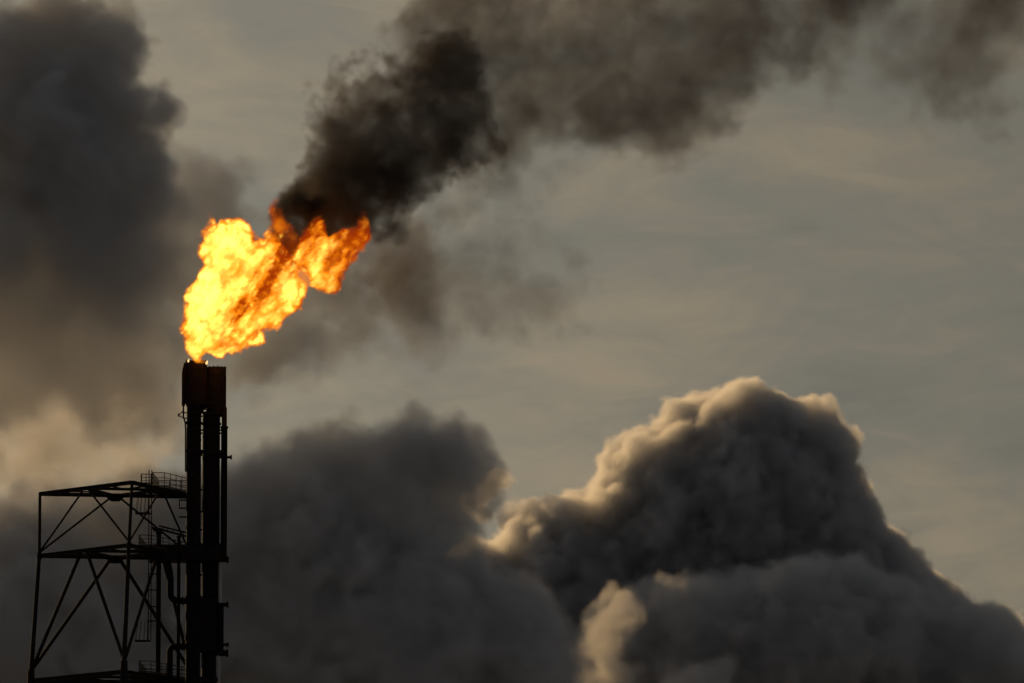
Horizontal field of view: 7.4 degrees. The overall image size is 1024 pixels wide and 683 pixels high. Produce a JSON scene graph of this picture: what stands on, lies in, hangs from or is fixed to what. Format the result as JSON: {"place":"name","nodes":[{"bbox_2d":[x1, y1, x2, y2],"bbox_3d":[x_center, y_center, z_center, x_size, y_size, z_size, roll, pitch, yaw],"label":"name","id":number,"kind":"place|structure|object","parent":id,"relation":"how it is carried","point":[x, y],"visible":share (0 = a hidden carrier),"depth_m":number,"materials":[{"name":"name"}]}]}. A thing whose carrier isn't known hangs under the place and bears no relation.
{"place":"outdoors","nodes":[
{"label":"outdoors","id":0,"kind":"place"},
{"bbox_2d":[0,0,1023,682],"label":"sky","id":1,"kind":"structure","parent":0,"point":[556,341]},
{"label":"ground","id":2,"kind":"structure","parent":0,"visible":0},
{"bbox_2d":[27,472,185,682],"bbox_3d":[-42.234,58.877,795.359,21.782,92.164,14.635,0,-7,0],"label":"lattice tower","id":3,"kind":"structure","parent":2,"relation":"on","point":[143,490],"depth_m":800.96,"materials":[{"name":"metal"}]},
{"bbox_2d":[134,470,156,641],"bbox_3d":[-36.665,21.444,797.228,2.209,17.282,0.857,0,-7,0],"label":"caged ladder","id":4,"kind":"object","parent":3,"relation":"attached to","point":[151,573],"visible":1,"depth_m":797.12,"materials":[{"name":"metal"}]},
{"bbox_2d":[152,525,185,682],"bbox_3d":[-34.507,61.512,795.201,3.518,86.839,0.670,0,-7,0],"label":"riser pipe","id":5,"kind":"object","parent":2,"relation":"on","point":[158,531],"visible":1,"depth_m":799.71,"materials":[{"name":"metal"}]},
{"bbox_2d":[167,642,187,682],"bbox_3d":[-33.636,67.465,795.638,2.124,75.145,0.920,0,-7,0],"label":"bent pipe","id":6,"kind":"object","parent":2,"relation":"on","point":[171,648],"visible":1,"depth_m":800.02,"materials":[{"name":"metal"}]},
{"bbox_2d":[176,536,180,682],"bbox_3d":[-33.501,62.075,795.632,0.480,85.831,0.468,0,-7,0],"label":"drain pipe","id":7,"kind":"object","parent":2,"relation":"on","point":[178,610],"visible":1,"depth_m":800.04,"materials":[{"name":"metal"}]},
{"bbox_2d":[184,359,206,682],"bbox_3d":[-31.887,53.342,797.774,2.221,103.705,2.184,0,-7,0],"label":"flare stack","id":8,"kind":"object","parent":2,"relation":"on","point":[196,384],"visible":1,"depth_m":802.09,"materials":[{"name":"metal"}]},
{"bbox_2d":[166,560,187,604],"bbox_3d":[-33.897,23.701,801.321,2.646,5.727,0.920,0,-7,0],"label":"bent pipe","id":9,"kind":"object","parent":8,"relation":"attached to","point":[172,598],"visible":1,"depth_m":800.93,"materials":[{"name":"metal"}]},
{"bbox_2d":[178,362,186,471],"bbox_3d":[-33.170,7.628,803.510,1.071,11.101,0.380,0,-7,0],"label":"pilot line","id":10,"kind":"object","parent":8,"relation":"attached to","point":[183,385],"visible":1,"depth_m":803.58,"materials":[{"name":"metal"}]},
{"bbox_2d":[179,499,186,517],"bbox_3d":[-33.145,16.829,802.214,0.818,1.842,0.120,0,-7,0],"label":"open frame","id":11,"kind":"object","parent":8,"relation":"attached to","point":[182,507],"visible":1,"depth_m":802.17,"materials":[{"name":"metal"}]},
{"bbox_2d":[149,402,224,682],"bbox_3d":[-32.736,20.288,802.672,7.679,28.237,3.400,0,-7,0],"label":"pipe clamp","id":12,"kind":"object","parent":8,"relation":"attached to","point":[207,622],"visible":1,"depth_m":800.79,"materials":[{"name":"metal"}]},
{"bbox_2d":[190,411,201,682],"bbox_3d":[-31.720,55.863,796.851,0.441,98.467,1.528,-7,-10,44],"label":"pipe","id":13,"kind":"object","parent":8,"relation":"attached to","point":[192,588],"visible":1,"depth_m":800.84,"materials":[{"name":"metal"}]},
{"bbox_2d":[201,365,225,682],"bbox_3d":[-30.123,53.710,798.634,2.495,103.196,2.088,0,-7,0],"label":"flare stack","id":14,"kind":"object","parent":2,"relation":"on","point":[216,383],"visible":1,"depth_m":802.98,"materials":[{"name":"metal"}]},
{"bbox_2d":[216,406,231,682],"bbox_3d":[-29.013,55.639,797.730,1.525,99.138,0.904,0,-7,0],"label":"gas pipe","id":15,"kind":"object","parent":2,"relation":"on","point":[221,644],"visible":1,"depth_m":802.12,"materials":[{"name":"metal"}]}
]}

